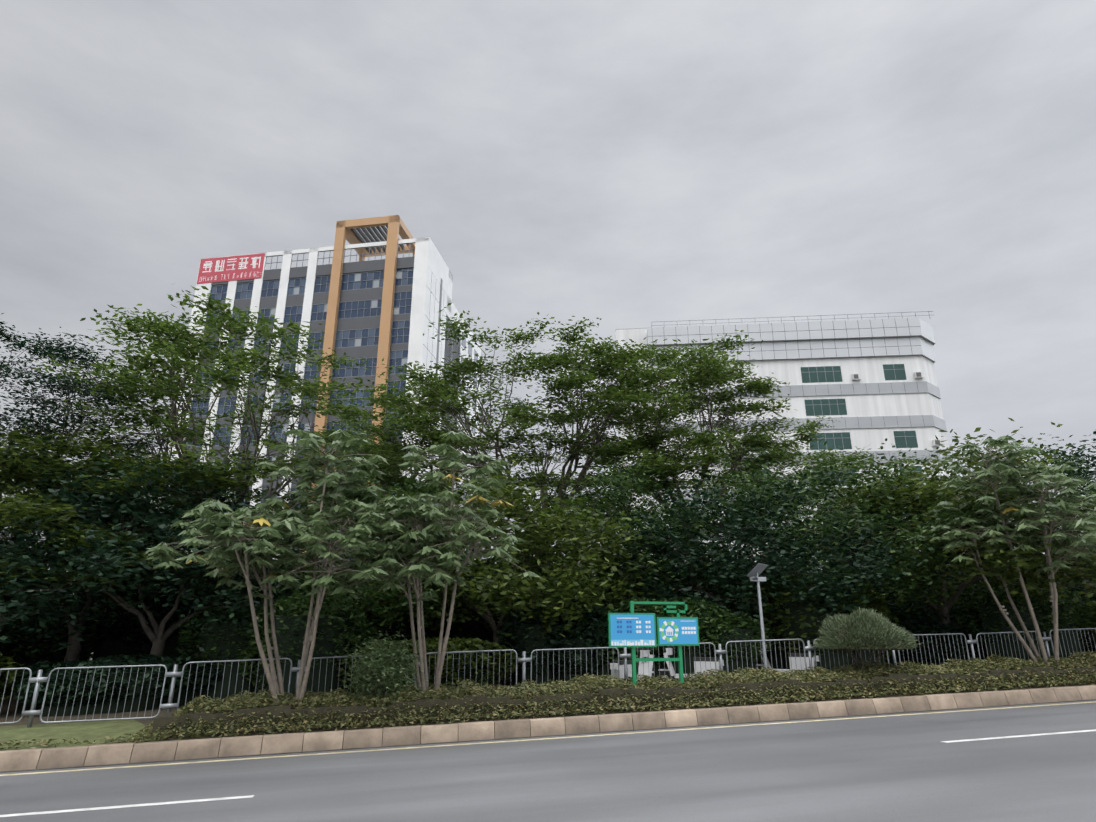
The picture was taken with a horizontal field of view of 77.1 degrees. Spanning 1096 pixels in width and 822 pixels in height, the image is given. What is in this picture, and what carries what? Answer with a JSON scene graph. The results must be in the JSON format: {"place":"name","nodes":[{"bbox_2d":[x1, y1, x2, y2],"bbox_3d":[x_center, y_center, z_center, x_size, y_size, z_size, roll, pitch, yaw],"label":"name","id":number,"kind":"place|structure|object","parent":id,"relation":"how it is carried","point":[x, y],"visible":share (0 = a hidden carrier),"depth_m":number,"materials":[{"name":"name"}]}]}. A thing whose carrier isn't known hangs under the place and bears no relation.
{"place":"outdoors","nodes":[
{"label":"outdoors","id":0,"kind":"place"},
{"bbox_2d":[0,437,151,574],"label":"tree","id":1,"kind":"object","parent":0,"point":[33,489],"depth_m":30.52,"materials":[{"name":"green plant"}]},
{"bbox_2d":[0,313,185,569],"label":"tree","id":2,"kind":"object","parent":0,"point":[50,349],"depth_m":22.87,"materials":[{"name":"green plant"}]},
{"bbox_2d":[0,441,318,660],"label":"tree","id":3,"kind":"object","parent":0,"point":[112,555],"depth_m":18.35,"materials":[{"name":"green plant"}]},
{"bbox_2d":[0,648,24,701],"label":"bush","id":4,"kind":"object","parent":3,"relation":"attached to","point":[10,662],"depth_m":16.90,"materials":[{"name":"green plant"}]},
{"bbox_2d":[1,654,222,716],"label":"bush","id":5,"kind":"object","parent":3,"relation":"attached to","point":[169,662],"depth_m":16.83,"materials":[{"name":"green plant"}]},
{"bbox_2d":[71,447,292,594],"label":"tree","id":6,"kind":"object","parent":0,"point":[232,491],"depth_m":29.12,"materials":[{"name":"green plant"}]},
{"bbox_2d":[0,584,105,675],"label":"bush","id":7,"kind":"object","parent":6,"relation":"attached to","point":[14,632],"depth_m":24.36,"materials":[{"name":"green plant"}]},
{"bbox_2d":[2,286,446,655],"bbox_3d":[-12.153,3.398,25.890,15.568,13.935,17.969,4,-18,-12],"label":"tree","id":8,"kind":"object","parent":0,"point":[178,351],"depth_m":22.65,"materials":[{"name":"green plant"}]},
{"bbox_2d":[297,384,525,535],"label":"tree","id":9,"kind":"object","parent":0,"point":[388,409],"depth_m":34.44,"materials":[{"name":"green plant"}]},
{"bbox_2d":[342,303,706,570],"bbox_3d":[-1.075,3.921,30.733,15.636,15.161,13.236,4,-18,-12],"label":"tree","id":10,"kind":"object","parent":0,"point":[565,362],"depth_m":29.10,"materials":[{"name":"green plant"}]},
{"bbox_2d":[0,700,1095,821],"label":"road","id":11,"kind":"structure","parent":0,"point":[906,768],"depth_m":10.17,"materials":[{"name":"grey asphalt"}]},
{"bbox_2d":[0,701,1095,816],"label":"road markings","id":12,"kind":"object","parent":11,"relation":"on","point":[111,807],"visible":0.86,"depth_m":12.65,"materials":[{"name":"white paint"}]},
{"bbox_2d":[1,699,1095,771],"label":"gutter grime","id":13,"kind":"object","parent":11,"relation":"on","point":[516,737],"visible":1,"depth_m":14.07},
{"bbox_2d":[0,666,1095,750],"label":"strip","id":14,"kind":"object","parent":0,"point":[89,731],"visible":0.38,"depth_m":14.20,"materials":[{"name":"soil"}]},
{"bbox_2d":[0,418,196,638],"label":"tree","id":15,"kind":"object","parent":14,"relation":"attached to","point":[8,471],"depth_m":20.10,"materials":[{"name":"green plant"}]},
{"bbox_2d":[0,430,279,661],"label":"tree","id":16,"kind":"object","parent":14,"relation":"attached to","point":[92,448],"depth_m":19.30,"materials":[{"name":"green plant"}]},
{"bbox_2d":[77,571,260,665],"bbox_3d":[-13.329,7.796,25.717,8.574,4.918,4.326,4,-18,-12],"label":"bush","id":17,"kind":"object","parent":14,"relation":"attached to","point":[108,648],"depth_m":25.15,"materials":[{"name":"green plant"}]},
{"bbox_2d":[145,429,406,706],"bbox_3d":[-5.845,3.594,15.204,5.391,6.527,4.894,4,-18,-12],"label":"schefflera","id":18,"kind":"object","parent":14,"relation":"attached to","point":[290,524],"depth_m":14.94,"materials":[{"name":"green plant"}]},
{"bbox_2d":[187,464,341,579],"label":"yellow schefflera leaves","id":19,"kind":"object","parent":18,"relation":"attached to","point":[262,521],"visible":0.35,"depth_m":14.44,"materials":[{"name":"yellow plant"}]},
{"bbox_2d":[165,431,391,591],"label":"schefflera petioles","id":20,"kind":"object","parent":18,"relation":"attached to","point":[329,544],"visible":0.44,"depth_m":15.01,"materials":[{"name":"green plant"}]},
{"bbox_2d":[175,593,383,703],"bbox_3d":[-7.194,6.511,18.874,5.858,2.943,3.327,4,-18,-12],"label":"bush","id":21,"kind":"object","parent":14,"relation":"attached to","point":[327,644],"depth_m":18.26,"materials":[{"name":"green plant"}]},
{"bbox_2d":[230,545,447,641],"bbox_3d":[-7.747,7.278,24.990,8.105,5.157,5.122,4,-18,-12],"label":"bush","id":22,"kind":"object","parent":14,"relation":"attached to","point":[387,629],"depth_m":23.69,"materials":[{"name":"green plant"}]},
{"bbox_2d":[172,452,506,654],"bbox_3d":[-6.516,5.161,22.056,10.184,7.931,10.042,4,-18,-12],"label":"tree","id":23,"kind":"object","parent":14,"relation":"attached to","point":[404,602],"depth_m":20.48,"materials":[{"name":"green plant"}]},
{"bbox_2d":[331,620,428,705],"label":"young shrub","id":24,"kind":"object","parent":14,"relation":"attached to","point":[392,659],"depth_m":14.84,"materials":[{"name":"green plant"}]},
{"bbox_2d":[336,637,521,694],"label":"bush","id":25,"kind":"object","parent":14,"relation":"on","point":[472,644],"depth_m":18.70,"materials":[{"name":"green plant"}]},
{"bbox_2d":[324,431,541,696],"bbox_3d":[-2.653,3.652,15.839,4.838,6.587,4.635,4,-18,-12],"label":"schefflera","id":26,"kind":"object","parent":14,"relation":"attached to","point":[390,555],"depth_m":15.56,"materials":[{"name":"green plant"}]},
{"bbox_2d":[342,432,525,594],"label":"schefflera petioles","id":27,"kind":"object","parent":26,"relation":"attached to","point":[419,524],"visible":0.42,"depth_m":15.76,"materials":[{"name":"green plant"}]},
{"bbox_2d":[419,474,512,547],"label":"yellow schefflera leaves","id":28,"kind":"object","parent":26,"relation":"attached to","point":[482,500],"visible":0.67,"depth_m":16.47,"materials":[{"name":"plant"}]},
{"bbox_2d":[337,560,534,677],"bbox_3d":[-4.620,7.844,26.179,8.864,4.521,4.875,4,-18,-12],"label":"bush","id":29,"kind":"object","parent":14,"relation":"attached to","point":[483,632],"depth_m":24.76,"materials":[{"name":"green plant"}]},
{"bbox_2d":[338,453,656,685],"bbox_3d":[-1.756,5.217,22.244,10.467,7.652,8.929,4,-18,-12],"label":"tree","id":30,"kind":"object","parent":14,"relation":"attached to","point":[505,594],"depth_m":20.77,"materials":[{"name":"green plant"}]},
{"bbox_2d":[0,628,1095,727],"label":"fence","id":31,"kind":"object","parent":14,"relation":"on","point":[37,680],"visible":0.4,"depth_m":16.39,"materials":[{"name":"grey metal"}]},
{"bbox_2d":[0,679,1095,749],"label":"weeds","id":32,"kind":"object","parent":14,"relation":"on","point":[120,740],"visible":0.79,"depth_m":14.52,"materials":[{"name":"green plant"}]},
{"bbox_2d":[495,592,618,685],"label":"bush","id":33,"kind":"object","parent":14,"relation":"attached to","point":[512,620],"depth_m":19.79,"materials":[{"name":"green plant"}]},
{"bbox_2d":[471,554,646,621],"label":"bush","id":34,"kind":"object","parent":14,"relation":"on","point":[579,567],"depth_m":27.96,"materials":[{"name":"green plant"}]},
{"bbox_2d":[131,650,1095,741],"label":"hedge","id":35,"kind":"object","parent":14,"relation":"on","point":[263,699],"depth_m":15.52,"materials":[{"name":"green plant"}]},
{"bbox_2d":[610,647,653,680],"bbox_3d":[2.280,6.817,18.494,0.648,1.280,1.795,-16,-24,40],"label":"utility box","id":36,"kind":"object","parent":14,"relation":"on","point":[644,652],"visible":0.38,"depth_m":18.67,"materials":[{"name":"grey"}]},
{"bbox_2d":[608,601,699,687],"bbox_3d":[2.535,5.890,16.328,2.280,2.660,0.137,4,-18,-12],"label":"notice board","id":37,"kind":"object","parent":14,"relation":"on","point":[632,629],"visible":0.98,"depth_m":16.45,"materials":[{"name":"blue metal"}]},
{"bbox_2d":[596,596,773,684],"bbox_3d":[3.928,6.877,20.589,5.370,2.536,3.537,4,-18,-12],"label":"bush","id":38,"kind":"object","parent":14,"relation":"attached to","point":[727,618],"depth_m":19.67,"materials":[{"name":"green plant"}]},
{"bbox_2d":[598,551,780,663],"bbox_3d":[6.325,8.247,28.768,8.749,4.801,5.102,4,-18,-12],"label":"bush","id":39,"kind":"object","parent":14,"relation":"on","point":[684,582],"depth_m":27.42,"materials":[{"name":"green plant"}]},
{"bbox_2d":[658,646,723,683],"bbox_3d":[3.937,6.943,19.043,1.795,1.280,0.648,-5,-19,16],"label":"scooter","id":40,"kind":"object","parent":14,"relation":"on","point":[670,672],"visible":0.46,"depth_m":18.86,"materials":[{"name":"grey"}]},
{"bbox_2d":[588,470,922,630],"bbox_3d":[6.093,5.348,22.651,9.697,7.186,10.220,4,-18,-12],"label":"tree","id":41,"kind":"object","parent":14,"relation":"attached to","point":[749,532],"depth_m":21.38,"materials":[{"name":"green plant"}]},
{"bbox_2d":[747,563,767,671],"bbox_3d":[5.880,5.825,18.900,0.456,3.209,0.488,8,-20,-24],"label":"lamp pole","id":42,"kind":"object","parent":14,"relation":"on","point":[757,570],"visible":0.71,"depth_m":19.15,"materials":[{"name":"grey metal"}]},
{"bbox_2d":[756,634,818,676],"bbox_3d":[6.831,7.089,19.787,1.795,1.280,0.648,-9,-20,26],"label":"scooter","id":43,"kind":"object","parent":14,"relation":"on","point":[797,661],"visible":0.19,"depth_m":19.49,"materials":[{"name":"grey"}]},
{"bbox_2d":[646,438,1026,617],"bbox_3d":[8.629,4.915,22.537,11.699,7.783,9.828,4,-18,-12],"label":"tree","id":44,"kind":"object","parent":14,"relation":"on","point":[901,584],"depth_m":22.08,"materials":[{"name":"green plant"}]},
{"bbox_2d":[738,574,900,677],"bbox_3d":[8.796,6.850,22.032,5.914,3.178,4.164,4,-18,-12],"label":"bush","id":45,"kind":"object","parent":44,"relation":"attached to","point":[878,605],"depth_m":20.74,"materials":[{"name":"green plant"}]},
{"bbox_2d":[781,418,1095,623],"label":"tree","id":46,"kind":"object","parent":14,"relation":"on","point":[930,487],"depth_m":21.90,"materials":[{"name":"green plant"}]},
{"bbox_2d":[882,606,986,667],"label":"bush","id":47,"kind":"object","parent":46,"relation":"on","point":[926,627],"depth_m":22.60,"materials":[{"name":"green plant"}]},
{"bbox_2d":[936,580,1093,661],"bbox_3d":[16.418,7.251,23.595,6.368,2.876,3.025,4,-18,-12],"label":"bush","id":48,"kind":"object","parent":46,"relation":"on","point":[1080,619],"depth_m":22.54,"materials":[{"name":"green plant"}]},
{"bbox_2d":[829,478,1063,591],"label":"tree","id":49,"kind":"object","parent":14,"relation":"on","point":[914,513],"depth_m":31.62,"materials":[{"name":"green plant"}]},
{"bbox_2d":[836,549,962,623],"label":"bush","id":50,"kind":"object","parent":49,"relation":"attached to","point":[911,605],"depth_m":30.19,"materials":[{"name":"green plant"}]},
{"bbox_2d":[939,565,1006,622],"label":"bush","id":51,"kind":"object","parent":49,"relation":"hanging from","point":[970,594],"depth_m":32.67,"materials":[{"name":"green plant"}]},
{"bbox_2d":[872,433,1095,602],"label":"tree","id":52,"kind":"object","parent":14,"relation":"on","point":[1057,463],"depth_m":25.54,"materials":[{"name":"green plant"}]},
{"bbox_2d":[1081,600,1095,654],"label":"bush","id":53,"kind":"object","parent":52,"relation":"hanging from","point":[1093,608],"depth_m":24.43,"materials":[{"name":"green plant"}]},
{"bbox_2d":[907,436,1095,664],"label":"schefflera","id":54,"kind":"object","parent":14,"relation":"attached to","point":[1069,491],"depth_m":19.42,"materials":[{"name":"green plant"}]},
{"bbox_2d":[922,445,1095,566],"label":"schefflera petioles","id":55,"kind":"object","parent":54,"relation":"attached to","point":[1042,499],"visible":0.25,"depth_m":19.61,"materials":[{"name":"green plant"}]},
{"bbox_2d":[955,457,1077,552],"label":"yellow schefflera leaves","id":56,"kind":"object","parent":54,"relation":"attached to","point":[1010,509],"visible":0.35,"depth_m":19.58,"materials":[{"name":"plant"}]},
{"bbox_2d":[946,429,1095,601],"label":"tree","id":57,"kind":"object","parent":14,"relation":"on","point":[1085,473],"depth_m":27.63,"materials":[{"name":"green plant"}]},
{"bbox_2d":[1042,570,1095,604],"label":"bush","id":58,"kind":"object","parent":14,"relation":"hanging from","point":[1091,599],"depth_m":31.93,"materials":[{"name":"green plant"}]},
{"bbox_2d":[1054,469,1095,573],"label":"tree","id":59,"kind":"object","parent":14,"relation":"on","point":[1088,510],"visible":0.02,"depth_m":33.62,"materials":[{"name":"green plant"}]},
{"bbox_2d":[1076,483,1095,567],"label":"schefflera","id":60,"kind":"object","parent":14,"relation":"on","point":[1091,486],"visible":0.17,"depth_m":22.17,"materials":[{"name":"green plant"}]},
{"bbox_2d":[0,0,1095,593],"label":"sky","id":61,"kind":"structure","parent":0,"point":[626,164],"materials":[{"name":"grey"}]},
{"bbox_2d":[494,481,658,576],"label":"tree","id":62,"kind":"object","parent":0,"point":[587,513],"depth_m":35.65,"materials":[{"name":"green plant"}]},
{"bbox_2d":[490,448,739,627],"bbox_3d":[2.220,5.718,24.627,10.255,7.892,9.564,4,-18,-12],"label":"tree","id":63,"kind":"object","parent":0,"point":[615,491],"depth_m":23.79,"materials":[{"name":"green plant"}]},
{"bbox_2d":[537,330,834,551],"bbox_3d":[6.472,4.171,32.869,15.413,15.600,16.429,4,-18,-12],"label":"tree","id":64,"kind":"object","parent":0,"point":[687,369],"depth_m":31.45,"materials":[{"name":"green plant"}]},
{"bbox_2d":[678,416,932,558],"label":"tree","id":65,"kind":"object","parent":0,"point":[809,456],"depth_m":38.73,"materials":[{"name":"green plant"}]},
{"bbox_2d":[688,462,953,612],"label":"tree","id":66,"kind":"object","parent":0,"point":[813,526],"depth_m":29.95,"materials":[{"name":"green plant"}]},
{"bbox_2d":[809,607,918,675],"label":"dome shrub","id":67,"kind":"object","parent":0,"point":[870,621],"depth_m":17.32,"materials":[{"name":"green plant"}]},
{"bbox_3d":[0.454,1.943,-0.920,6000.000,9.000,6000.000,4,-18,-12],"label":"ground","id":68,"kind":"structure","parent":0,"visible":0},
{"bbox_2d":[151,215,480,571],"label":"building","id":69,"kind":"structure","parent":68,"relation":"on","point":[389,306],"depth_m":85.75,"materials":[{"name":"white glass"}]},
{"bbox_2d":[0,685,1095,771],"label":"kerb","id":70,"kind":"structure","parent":68,"relation":"on","point":[45,758],"depth_m":14.22,"materials":[{"name":"beige concrete"}]},
{"bbox_2d":[615,311,952,571],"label":"building","id":71,"kind":"structure","parent":68,"relation":"on","point":[872,383],"depth_m":77.28,"materials":[{"name":"white concrete"}]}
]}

